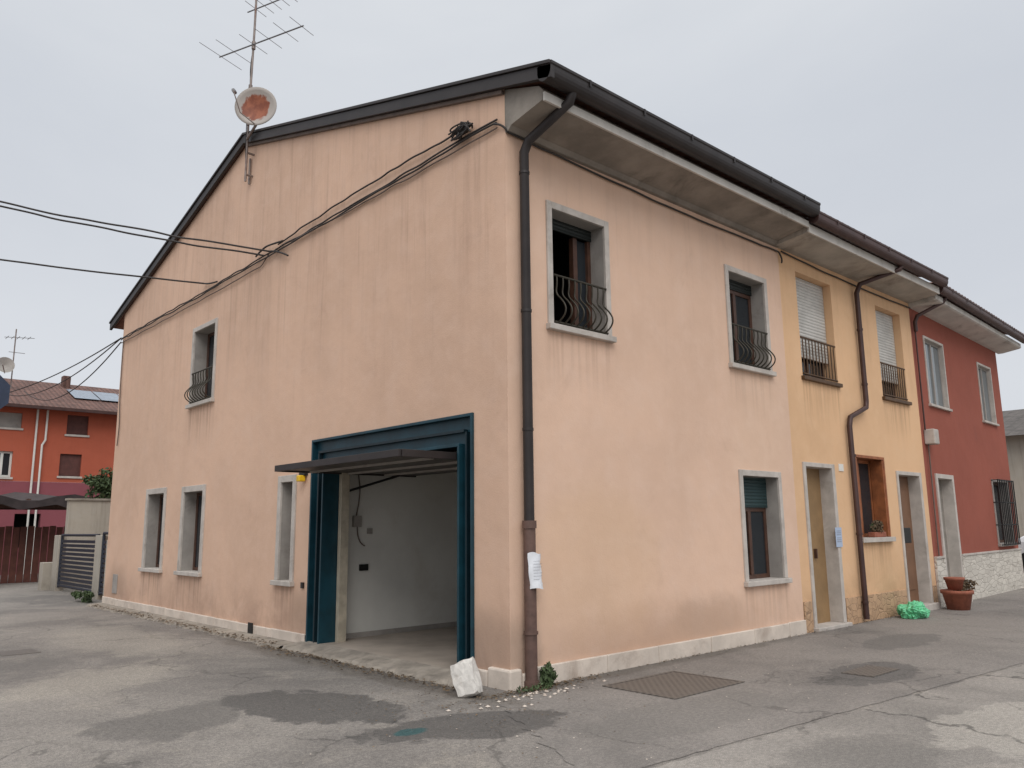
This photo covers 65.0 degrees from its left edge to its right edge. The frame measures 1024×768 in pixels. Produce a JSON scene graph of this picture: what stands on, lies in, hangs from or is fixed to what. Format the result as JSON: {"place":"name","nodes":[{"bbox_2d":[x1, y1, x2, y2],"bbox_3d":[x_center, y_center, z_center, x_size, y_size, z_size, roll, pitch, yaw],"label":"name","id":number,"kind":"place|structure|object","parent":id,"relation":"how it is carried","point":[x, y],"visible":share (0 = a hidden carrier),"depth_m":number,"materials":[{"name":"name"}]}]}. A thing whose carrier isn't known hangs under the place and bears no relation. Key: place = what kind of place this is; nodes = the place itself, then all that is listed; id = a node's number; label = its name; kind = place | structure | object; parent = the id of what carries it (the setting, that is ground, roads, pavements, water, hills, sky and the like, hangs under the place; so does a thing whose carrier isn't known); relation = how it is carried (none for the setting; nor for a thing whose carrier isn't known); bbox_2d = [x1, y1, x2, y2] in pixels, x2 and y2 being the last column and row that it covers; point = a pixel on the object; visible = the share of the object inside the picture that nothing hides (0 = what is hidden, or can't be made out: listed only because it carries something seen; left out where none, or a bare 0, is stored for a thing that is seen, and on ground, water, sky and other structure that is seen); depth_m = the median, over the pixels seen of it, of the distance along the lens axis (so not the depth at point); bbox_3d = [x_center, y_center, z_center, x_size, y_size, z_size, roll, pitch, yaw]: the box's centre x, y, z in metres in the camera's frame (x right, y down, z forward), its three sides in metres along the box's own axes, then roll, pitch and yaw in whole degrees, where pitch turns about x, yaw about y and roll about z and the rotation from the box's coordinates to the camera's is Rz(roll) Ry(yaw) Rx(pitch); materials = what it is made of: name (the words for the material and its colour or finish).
{"place":"outdoors","nodes":[
{"label":"outdoors","id":0,"kind":"place"},
{"bbox_2d":[312,626,456,668],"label":"garage floor","id":1,"kind":"structure","parent":0,"point":[436,647],"depth_m":10.55,"materials":[{"name":"concrete"}]},
{"bbox_2d":[335,473,349,642],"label":"garage door posts","id":2,"kind":"object","parent":1,"relation":"on","point":[342,561],"visible":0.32,"depth_m":11.10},
{"bbox_2d":[346,472,456,633],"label":"garage side wall","id":3,"kind":"structure","parent":1,"relation":"on","point":[407,553],"depth_m":12.07,"materials":[{"name":"paint"}]},
{"bbox_2d":[346,621,456,638],"bbox_3d":[-1.048,3.719,12.386,3.870,0.070,0.012,8,-14,-42],"label":"garage skirting","id":4,"kind":"object","parent":3,"relation":"attached to","point":[397,630],"visible":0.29,"depth_m":11.84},
{"bbox_2d":[312,417,469,640],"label":"garage steel webs","id":5,"kind":"object","parent":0,"point":[445,426],"visible":0.24,"depth_m":9.98,"materials":[{"name":"metal"}]},
{"bbox_2d":[313,429,469,659],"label":"garage steel ribs","id":6,"kind":"object","parent":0,"point":[467,546],"visible":0.71,"depth_m":9.17,"materials":[{"name":"metal"}]},
{"bbox_2d":[0,574,1023,767],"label":"ground","id":7,"kind":"structure","parent":0,"point":[89,687],"depth_m":7.36,"materials":[{"name":"asphalt"}]},
{"bbox_2d":[0,526,64,583],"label":"wooden fence","id":8,"kind":"object","parent":7,"relation":"on","point":[44,542],"visible":0.56,"depth_m":25.98,"materials":[{"name":"brown wood"}]},
{"bbox_2d":[23,409,48,573],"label":"white downpipes","id":9,"kind":"object","parent":7,"relation":"on","point":[33,461],"visible":0.68,"depth_m":31.70,"materials":[{"name":"metal"}]},
{"bbox_2d":[0,492,88,509],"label":"awning","id":10,"kind":"object","parent":7,"relation":"on","point":[19,501],"visible":0.6,"depth_m":25.51,"materials":[{"name":"brown fabric"}]},
{"bbox_2d":[0,481,98,574],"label":"wall","id":11,"kind":"structure","parent":7,"relation":"on","point":[49,518],"depth_m":31.79,"materials":[{"name":"paint"}]},
{"bbox_2d":[0,406,116,482],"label":"wall","id":12,"kind":"structure","parent":11,"relation":"on","point":[95,449],"depth_m":32.34,"materials":[{"name":"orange paint"}]},
{"bbox_2d":[4,378,118,411],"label":"roof","id":13,"kind":"structure","parent":12,"relation":"on","point":[69,400],"depth_m":33.92,"materials":[{"name":"tile"}]},
{"bbox_2d":[58,454,80,476],"bbox_3d":[-18.016,3.314,32.712,0.800,0.900,0.030,8,-14,-42],"label":"window roller","id":14,"kind":"object","parent":12,"relation":"attached to","point":[69,464],"depth_m":32.71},
{"bbox_2d":[37,535,107,599],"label":"side wall","id":15,"kind":"structure","parent":7,"relation":"on","point":[48,575],"depth_m":22.12,"materials":[{"name":"beige paint"}]},
{"bbox_2d":[57,534,100,590],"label":"iron gate","id":16,"kind":"structure","parent":15,"relation":"attached to","point":[60,569],"depth_m":20.96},
{"bbox_2d":[63,500,110,586],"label":"rendered wall","id":17,"kind":"structure","parent":7,"relation":"on","point":[87,517],"depth_m":23.66,"materials":[{"name":"beige paint"}]},
{"bbox_2d":[81,467,112,498],"bbox_3d":[-12.313,3.130,24.914,0.921,1.200,1.957,-7,-12,33],"label":"bush","id":18,"kind":"object","parent":17,"relation":"on","point":[100,484],"visible":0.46,"depth_m":24.39,"materials":[{"name":"green plant"}]},
{"bbox_2d":[86,602,294,648],"bbox_3d":[-6.166,4.225,14.332,0.390,0.065,9.200,8,-14,-42],"label":"side kerb strip","id":19,"kind":"object","parent":7,"relation":"on","point":[246,635],"visible":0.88,"depth_m":13.20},
{"bbox_2d":[102,596,304,641],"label":"side plinth","id":20,"kind":"structure","parent":7,"relation":"on","point":[257,630],"depth_m":13.45,"materials":[{"name":"stone"}]},
{"bbox_2d":[104,89,509,669],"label":"gable wall","id":21,"kind":"structure","parent":7,"relation":"on","point":[388,308],"depth_m":11.94,"materials":[{"name":"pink paint"}]},
{"bbox_2d":[141,487,166,568],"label":"side window surround","id":22,"kind":"object","parent":21,"relation":"attached to","point":[149,492],"visible":1,"depth_m":16.07,"materials":[{"name":"stone"}]},
{"bbox_2d":[145,493,163,567],"bbox_3d":[-6.977,2.869,16.015,0.255,1.560,1.130,8,-14,-42],"label":"side window reveal","id":23,"kind":"object","parent":21,"relation":"attached to","point":[152,530],"visible":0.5,"depth_m":16.32,"materials":[{"name":"stone"}]},
{"bbox_2d":[181,491,201,570],"bbox_3d":[-5.673,2.619,14.602,0.255,1.530,1.110,8,-14,-42],"label":"side window reveal","id":24,"kind":"object","parent":21,"relation":"attached to","point":[188,532],"visible":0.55,"depth_m":14.90,"materials":[{"name":"stone"}]},
{"bbox_2d":[177,484,206,572],"bbox_3d":[-5.782,2.603,14.504,0.040,1.530,1.110,8,-14,-42],"label":"side window surround","id":25,"kind":"object","parent":21,"relation":"attached to","point":[195,488],"visible":1,"depth_m":14.60,"materials":[{"name":"stone"}]},
{"bbox_2d":[192,324,214,400],"bbox_3d":[-5.635,-0.388,15.057,0.255,1.490,1.160,8,-14,-42],"label":"window reveal","id":26,"kind":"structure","parent":21,"relation":"attached to","point":[201,350],"depth_m":15.43,"materials":[{"name":"paint"}]},
{"bbox_2d":[188,317,218,403],"bbox_3d":[-5.744,-0.404,14.959,0.040,1.490,1.160,8,-14,-42],"label":"window surround","id":27,"kind":"object","parent":21,"relation":"attached to","point":[205,325],"visible":0.9,"depth_m":14.91,"materials":[{"name":"stone"}]},
{"bbox_2d":[199,0,313,184],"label":"tv antenna","id":28,"kind":"object","parent":21,"relation":"attached to","point":[253,48],"visible":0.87,"depth_m":14.33,"materials":[{"name":"metal"}]},
{"bbox_2d":[231,87,276,139],"bbox_3d":[-4.552,-4.770,13.824,0.765,0.768,0.630,-8,-12,34],"label":"satellite dish","id":29,"kind":"object","parent":28,"relation":"attached to","point":[255,106],"visible":1,"depth_m":13.90,"materials":[{"name":"orange paint"}]},
{"bbox_2d":[274,474,296,580],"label":"side window surround","id":30,"kind":"object","parent":21,"relation":"attached to","point":[285,478],"visible":1,"depth_m":11.88,"materials":[{"name":"stone"}]},
{"bbox_2d":[279,482,292,579],"bbox_3d":[-3.225,2.132,11.952,0.255,1.530,0.570,8,-14,-42],"label":"side window reveal","id":31,"kind":"object","parent":21,"relation":"attached to","point":[285,531],"visible":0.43,"depth_m":12.04,"materials":[{"name":"stone"}]},
{"bbox_2d":[248,90,503,146],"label":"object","id":32,"kind":"structure","parent":21,"relation":"attached to","point":[434,106],"depth_m":10.87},
{"bbox_2d":[0,119,910,445],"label":"overhead cables","id":33,"kind":"object","parent":21,"relation":"attached to","point":[460,131],"visible":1,"depth_m":12.80,"materials":[{"name":"rubber"}]},
{"bbox_2d":[281,641,453,686],"bbox_3d":[-1.751,3.321,9.627,0.378,0.103,3.770,8,-14,-42],"label":"garage threshold","id":34,"kind":"object","parent":7,"relation":"on","point":[422,671],"visible":0.79,"depth_m":9.45,"materials":[{"name":"concrete"}]},
{"bbox_2d":[305,412,474,661],"bbox_3d":[-1.520,1.991,10.062,0.330,2.870,3.610,8,-14,-42],"label":"garage door frame","id":35,"kind":"object","parent":7,"relation":"on","point":[328,563],"visible":0.34,"depth_m":10.90,"materials":[{"name":"metal"}]},
{"bbox_2d":[275,449,456,476],"bbox_3d":[-1.334,1.050,10.349,2.280,0.080,2.920,8,-14,-42],"label":"door edge","id":36,"kind":"structure","parent":35,"relation":"on","point":[377,455],"depth_m":9.12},
{"bbox_2d":[287,456,456,475],"bbox_3d":[-1.319,1.054,10.362,2.240,0.035,2.840,8,-14,-42],"label":"garage door","id":37,"kind":"structure","parent":35,"relation":"attached to","point":[416,463],"depth_m":10.31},
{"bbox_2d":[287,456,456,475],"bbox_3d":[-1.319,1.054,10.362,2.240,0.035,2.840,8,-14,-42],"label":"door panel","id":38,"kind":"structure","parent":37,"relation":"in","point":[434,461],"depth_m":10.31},
{"bbox_2d":[310,458,456,475],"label":"door ribs","id":39,"kind":"object","parent":35,"relation":"attached to","point":[395,462],"depth_m":10.31,"materials":[{"name":"metal"}]},
{"bbox_2d":[450,659,482,698],"bbox_3d":[-0.443,2.845,7.761,0.248,0.361,0.171,-22,-27,11],"label":"stone block","id":40,"kind":"object","parent":7,"relation":"on","point":[466,678],"depth_m":7.70,"materials":[{"name":"stone"}]},
{"bbox_2d":[91,604,895,757],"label":"fallen leaves","id":41,"kind":"object","parent":7,"relation":"on","point":[409,679],"visible":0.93,"depth_m":8.77,"materials":[{"name":"brown plant"}]},
{"bbox_2d":[478,667,524,690],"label":"corner plinth","id":42,"kind":"structure","parent":7,"relation":"on","point":[501,678],"depth_m":8.06,"materials":[{"name":"stone"}]},
{"bbox_2d":[505,132,803,672],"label":"street wall","id":43,"kind":"structure","parent":7,"relation":"on","point":[658,424],"depth_m":10.00,"materials":[{"name":"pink paint"}]},
{"bbox_2d":[519,92,576,687],"bbox_3d":[0.421,-0.077,8.447,0.782,6.295,0.148,-8,-12,35],"label":"street downpipe","id":44,"kind":"object","parent":43,"relation":"attached to","point":[529,526],"visible":0.93,"depth_m":8.56,"materials":[{"name":"metal"}]},
{"bbox_2d":[552,230,585,326],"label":"room window","id":45,"kind":"structure","parent":43,"relation":"attached to","point":[561,254],"depth_m":10.80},
{"bbox_2d":[545,200,611,335],"bbox_3d":[0.801,-1.355,9.579,1.090,1.480,0.040,8,-14,-42],"label":"window surround","id":46,"kind":"object","parent":43,"relation":"attached to","point":[550,206],"visible":0.88,"depth_m":9.57,"materials":[{"name":"stone"}]},
{"bbox_2d":[552,210,604,333],"bbox_3d":[0.702,-1.335,9.686,1.090,1.480,0.255,8,-14,-42],"label":"window reveal","id":47,"kind":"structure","parent":43,"relation":"attached to","point":[596,257],"depth_m":9.97,"materials":[{"name":"stone"}]},
{"bbox_2d":[569,238,592,331],"bbox_3d":[0.621,-1.210,9.756,0.920,1.260,0.090,8,-14,-42],"label":"casement window","id":48,"kind":"structure","parent":47,"relation":"attached to","point":[573,272],"depth_m":9.95,"materials":[{"name":"brown wood"}]},
{"bbox_2d":[577,241,586,328],"bbox_3d":[0.857,-1.175,9.969,0.190,1.240,0.008,8,-14,-42],"label":"window pane","id":49,"kind":"object","parent":48,"relation":"attached to","point":[581,261],"visible":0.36,"depth_m":10.00,"materials":[{"name":"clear glass"}]},
{"bbox_2d":[546,322,616,342],"bbox_3d":[0.741,-0.578,9.518,1.140,0.070,0.345,8,-14,-42],"label":"window sill","id":50,"kind":"structure","parent":43,"relation":"on","point":[579,332],"depth_m":9.35,"materials":[{"name":"stone"}]},
{"bbox_2d":[553,273,608,334],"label":"railing rails","id":51,"kind":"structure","parent":50,"relation":"on","point":[575,326],"depth_m":9.46,"materials":[{"name":"metal"}]},
{"bbox_2d":[555,276,613,332],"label":"railing balusters","id":52,"kind":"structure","parent":51,"relation":"attached to","point":[586,306],"depth_m":9.43,"materials":[{"name":"metal"}]},
{"bbox_2d":[505,125,778,247],"bbox_3d":[2.128,-2.549,10.967,5.867,0.057,0.100,8,-14,-42],"label":"eave moulding","id":53,"kind":"object","parent":43,"relation":"attached to","point":[596,166],"visible":0.93,"depth_m":10.54,"materials":[{"name":"concrete"}]},
{"bbox_2d":[505,86,805,240],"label":"eave cornice","id":54,"kind":"structure","parent":43,"relation":"attached to","point":[528,109],"depth_m":10.09,"materials":[{"name":"concrete"}]},
{"bbox_2d":[543,91,808,227],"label":"eave fascia","id":55,"kind":"structure","parent":54,"relation":"attached to","point":[551,99],"depth_m":10.07,"materials":[{"name":"paint"}]},
{"bbox_2d":[728,272,766,369],"bbox_3d":[3.440,-0.949,12.144,1.150,1.480,0.255,8,-14,-42],"label":"window reveal","id":56,"kind":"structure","parent":43,"relation":"attached to","point":[757,310],"depth_m":12.46,"materials":[{"name":"paint"}]},
{"bbox_2d":[729,289,754,366],"bbox_3d":[3.376,-0.818,12.194,0.980,1.240,0.060,8,-14,-42],"label":"casement window","id":57,"kind":"structure","parent":56,"relation":"attached to","point":[733,303],"depth_m":12.26,"materials":[{"name":"brown wood"}]},
{"bbox_2d":[730,294,751,363],"bbox_3d":[3.373,-0.817,12.197,0.872,1.132,0.008,8,-14,-42],"label":"window glass","id":58,"kind":"object","parent":57,"relation":"attached to","point":[742,314],"visible":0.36,"depth_m":12.37,"materials":[{"name":"grey"}]},
{"bbox_2d":[723,264,772,370],"bbox_3d":[3.539,-0.969,12.037,1.150,1.480,0.040,8,-14,-42],"label":"window surround","id":59,"kind":"object","parent":43,"relation":"attached to","point":[742,273],"visible":0.87,"depth_m":12.03,"materials":[{"name":"stone"}]},
{"bbox_2d":[728,362,776,376],"bbox_3d":[3.479,-0.192,11.976,1.200,0.070,0.345,8,-14,-42],"label":"window sill","id":60,"kind":"structure","parent":43,"relation":"on","point":[742,367],"depth_m":11.81,"materials":[{"name":"stone"}]},
{"bbox_2d":[732,323,770,369],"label":"railing rails","id":61,"kind":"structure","parent":60,"relation":"on","point":[747,363],"depth_m":11.93,"materials":[{"name":"metal"}]},
{"bbox_2d":[733,325,775,368],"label":"railing balusters","id":62,"kind":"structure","parent":61,"relation":"attached to","point":[764,349],"depth_m":11.90,"materials":[{"name":"metal"}]},
{"bbox_2d":[738,469,787,581],"bbox_3d":[3.609,2.019,11.541,1.130,1.540,0.040,8,-14,-42],"label":"street window surround","id":63,"kind":"object","parent":43,"relation":"attached to","point":[756,473],"visible":1,"depth_m":11.63,"materials":[{"name":"stone"}]},
{"bbox_2d":[743,476,782,577],"bbox_3d":[3.510,2.040,11.648,1.130,1.540,0.255,8,-14,-42],"label":"street window reveal","id":64,"kind":"object","parent":43,"relation":"attached to","point":[774,541],"visible":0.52,"depth_m":11.93,"materials":[{"name":"paint"}]},
{"bbox_2d":[743,477,766,507],"bbox_3d":[3.465,1.587,11.773,0.960,0.435,0.025,8,-14,-42],"label":"street window shutter","id":65,"kind":"object","parent":64,"relation":"attached to","point":[755,493],"visible":0.64,"depth_m":11.88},
{"bbox_2d":[745,507,769,578],"bbox_3d":[3.447,2.309,11.673,0.960,1.020,0.060,8,-14,-42],"label":"street window casement","id":66,"kind":"object","parent":64,"relation":"attached to","point":[748,510],"visible":0.62,"depth_m":11.72,"materials":[{"name":"brown wood"}]},
{"bbox_2d":[745,512,766,574],"bbox_3d":[3.445,2.309,11.676,0.852,0.912,0.008,8,-14,-42],"label":"street window glass","id":67,"kind":"object","parent":66,"relation":"attached to","point":[758,544],"visible":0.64,"depth_m":11.83,"materials":[{"name":"grey"}]},
{"bbox_2d":[538,620,806,682],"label":"street plinth","id":68,"kind":"structure","parent":7,"relation":"on","point":[583,667],"depth_m":9.69,"materials":[{"name":"stone"}]},
{"bbox_2d":[777,248,935,625],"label":"street wall","id":69,"kind":"structure","parent":7,"relation":"on","point":[888,431],"depth_m":13.98,"materials":[{"name":"yellow paint"}]},
{"bbox_2d":[795,277,827,361],"bbox_3d":[5.019,-1.105,13.650,1.190,1.340,0.030,8,-14,-42],"label":"shutter window","id":70,"kind":"structure","parent":69,"relation":"attached to","point":[811,317],"depth_m":13.73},
{"bbox_2d":[802,462,846,627],"bbox_3d":[4.833,2.517,12.761,1.030,2.500,0.305,8,-14,-42],"label":"door surround","id":71,"kind":"object","parent":69,"relation":"attached to","point":[835,580],"visible":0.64,"depth_m":12.92,"materials":[{"name":"stone"}]},
{"bbox_2d":[806,468,830,623],"bbox_3d":[4.764,2.563,12.815,0.850,2.430,0.040,8,-14,-42],"label":"door leaf","id":72,"kind":"object","parent":71,"relation":"in","point":[818,544],"visible":0.36,"depth_m":12.94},
{"bbox_2d":[776,227,936,302],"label":"eave cornice","id":73,"kind":"structure","parent":69,"relation":"on","point":[803,243],"depth_m":13.93,"materials":[{"name":"concrete"}]},
{"bbox_2d":[807,224,939,293],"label":"eave fascia","id":74,"kind":"structure","parent":73,"relation":"attached to","point":[840,243],"depth_m":13.78,"materials":[{"name":"paint"}]},
{"bbox_2d":[808,211,948,286],"bbox_3d":[6.594,-2.281,14.122,5.230,0.175,0.182,8,-14,-42],"label":"eave gutter","id":75,"kind":"object","parent":74,"relation":"attached to","point":[845,232],"visible":0.98,"depth_m":13.71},
{"bbox_2d":[875,310,897,381],"bbox_3d":[7.188,-0.745,15.587,1.090,1.340,0.030,8,-14,-42],"label":"shutter window","id":76,"kind":"structure","parent":69,"relation":"attached to","point":[886,343],"depth_m":15.69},
{"bbox_2d":[895,471,933,602],"bbox_3d":[7.420,2.876,15.084,1.120,2.430,0.305,8,-14,-42],"label":"door surround","id":77,"kind":"object","parent":69,"relation":"attached to","point":[922,558],"visible":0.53,"depth_m":15.30,"materials":[{"name":"stone"}]},
{"bbox_2d":[845,589,906,623],"bbox_3d":[6.211,3.786,13.606,2.324,0.466,0.022,8,-14,-42],"label":"stone base","id":78,"kind":"object","parent":7,"relation":"on","point":[883,605],"visible":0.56,"depth_m":13.54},
{"bbox_2d":[909,309,1017,584],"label":"street wall","id":79,"kind":"structure","parent":7,"relation":"on","point":[969,453],"depth_m":17.88,"materials":[{"name":"red paint"}]},
{"bbox_2d":[922,335,949,408],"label":"window surround","id":80,"kind":"object","parent":79,"relation":"attached to","point":[943,368],"visible":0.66,"depth_m":17.40,"materials":[{"name":"stone"}]},
{"bbox_2d":[925,341,944,406],"bbox_3d":[8.935,-0.197,17.095,0.060,1.390,1.170,-10,-14,44],"label":"casement window","id":81,"kind":"structure","parent":80,"relation":"attached to","point":[931,364],"depth_m":17.16,"materials":[{"name":"wood"}]},
{"bbox_2d":[925,343,942,405],"bbox_3d":[8.932,-0.196,17.097,0.008,1.309,1.089,-10,-14,44],"label":"window glass","id":82,"kind":"object","parent":81,"relation":"attached to","point":[936,371],"visible":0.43,"depth_m":17.23,"materials":[{"name":"grey"}]},
{"bbox_2d":[934,473,963,576],"bbox_3d":[8.798,3.040,16.407,1.125,2.360,0.370,8,-14,-42],"label":"door surround","id":83,"kind":"object","parent":79,"relation":"attached to","point":[952,527],"visible":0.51,"depth_m":16.67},
{"bbox_2d":[908,295,1020,353],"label":"eave cornice","id":84,"kind":"structure","parent":79,"relation":"attached to","point":[949,315],"depth_m":17.99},
{"bbox_2d":[935,285,1023,343],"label":"eave gutter","id":85,"kind":"object","parent":84,"relation":"attached to","point":[957,298],"visible":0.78,"depth_m":17.73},
{"bbox_3d":[11.323,3.178,19.748,1.436,1.600,0.776,8,-14,-42],"label":"ground-floor window","id":86,"kind":"object","parent":79,"relation":"attached to","visible":0},
{"bbox_2d":[991,479,1020,545],"bbox_3d":[11.840,3.074,19.248,0.153,1.540,1.386,-10,-14,44],"label":"window grille","id":87,"kind":"object","parent":86,"relation":"attached to","point":[1003,503],"depth_m":19.16,"materials":[{"name":"black metal"}]},
{"bbox_2d":[934,550,1023,606],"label":"marble base","id":88,"kind":"object","parent":7,"relation":"on","point":[990,574],"visible":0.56,"depth_m":17.78,"materials":[{"name":"stone"}]},
{"bbox_2d":[1005,435,1023,536],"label":"street wall","id":89,"kind":"structure","parent":7,"relation":"on","point":[1015,448],"depth_m":31.21,"materials":[{"name":"beige paint"}]},
{"bbox_2d":[0,0,1023,482],"label":"sky","id":90,"kind":"structure","parent":0,"point":[903,119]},
{"bbox_2d":[500,592,1023,767],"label":"pavement","id":91,"kind":"structure","parent":0,"point":[940,646],"depth_m":8.03,"materials":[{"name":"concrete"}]},
{"bbox_2d":[602,671,744,699],"bbox_3d":[1.651,3.064,8.180,1.180,0.030,0.900,8,-14,-42],"label":"access cover","id":92,"kind":"object","parent":91,"relation":"on","point":[674,685],"visible":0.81,"depth_m":8.14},
{"bbox_2d":[847,266,902,618],"bbox_3d":[6.362,0.852,13.974,1.488,6.172,0.413,2,-10,-16],"label":"downpipe","id":93,"kind":"object","parent":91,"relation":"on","point":[851,416],"visible":0.94,"depth_m":13.59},
{"bbox_2d":[896,600,929,618],"bbox_3d":[6.819,3.834,13.694,0.509,0.283,0.595,-8,-13,37],"label":"plastic bag","id":94,"kind":"object","parent":91,"relation":"on","point":[914,609],"visible":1,"depth_m":13.52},
{"bbox_2d":[940,577,977,610],"bbox_3d":[8.336,3.900,14.986,0.731,0.580,0.560,8,-14,-42],"label":"flower pot","id":95,"kind":"object","parent":91,"relation":"on","point":[958,593],"visible":1,"depth_m":14.82,"materials":[{"name":"ceramic"}]},
{"bbox_2d":[653,664,1023,767],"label":"road","id":96,"kind":"structure","parent":0,"point":[975,723],"depth_m":6.06,"materials":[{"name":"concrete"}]},
{"bbox_2d":[858,463,872,533],"bbox_3d":[6.131,2.019,14.214,0.962,1.252,0.008,8,-14,-42],"label":"timber window glass","id":97,"kind":"object","parent":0,"point":[865,496],"visible":0.21,"depth_m":14.40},
{"bbox_2d":[856,458,888,536],"bbox_3d":[6.228,2.000,14.109,1.066,1.350,0.220,8,-14,-42],"label":"timber shutter leaf","id":98,"kind":"object","parent":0,"point":[878,491],"visible":0.54,"depth_m":14.44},
{"bbox_2d":[900,490,915,589],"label":"door panels","id":99,"kind":"object","parent":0,"point":[909,552],"visible":0.34,"depth_m":15.23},
{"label":"rear walls","id":100,"kind":"object","parent":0,"visible":0},
{"bbox_2d":[114,81,805,329],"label":"roof","id":101,"kind":"structure","parent":100,"relation":"on","point":[119,324],"depth_m":10.72,"materials":[{"name":"metal"}]},
{"bbox_2d":[109,134,243,323],"bbox_3d":[-7.209,-2.979,17.022,0.245,2.109,7.290,8,-14,-42],"label":"roof edge trim","id":102,"kind":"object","parent":101,"relation":"on","point":[188,211],"visible":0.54,"depth_m":16.34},
{"bbox_2d":[110,137,244,329],"bbox_3d":[-7.260,-2.889,16.959,0.055,2.218,7.290,8,-14,-42],"label":"roof fascia","id":103,"kind":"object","parent":101,"relation":"attached to","point":[231,158],"visible":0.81,"depth_m":16.35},
{"bbox_2d":[243,64,554,143],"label":"roof fascia","id":104,"kind":"structure","parent":101,"relation":"attached to","point":[513,79],"depth_m":10.29,"materials":[{"name":"metal"}]},
{"bbox_2d":[242,59,564,134],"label":"roof edge trim","id":105,"kind":"structure","parent":101,"relation":"attached to","point":[490,75],"depth_m":10.25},
{"bbox_2d":[537,59,820,216],"bbox_3d":[2.502,-2.985,10.445,5.840,0.195,0.212,8,-14,-42],"label":"eave gutter","id":106,"kind":"object","parent":101,"relation":"attached to","point":[607,101],"visible":1,"depth_m":9.88,"materials":[{"name":"metal"}]},
{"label":"side walls","id":107,"kind":"object","parent":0,"visible":0},
{"bbox_2d":[1002,409,1023,435],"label":"roof","id":108,"kind":"structure","parent":107,"relation":"on","point":[1013,420],"depth_m":33.34,"materials":[{"name":"grey tile"}]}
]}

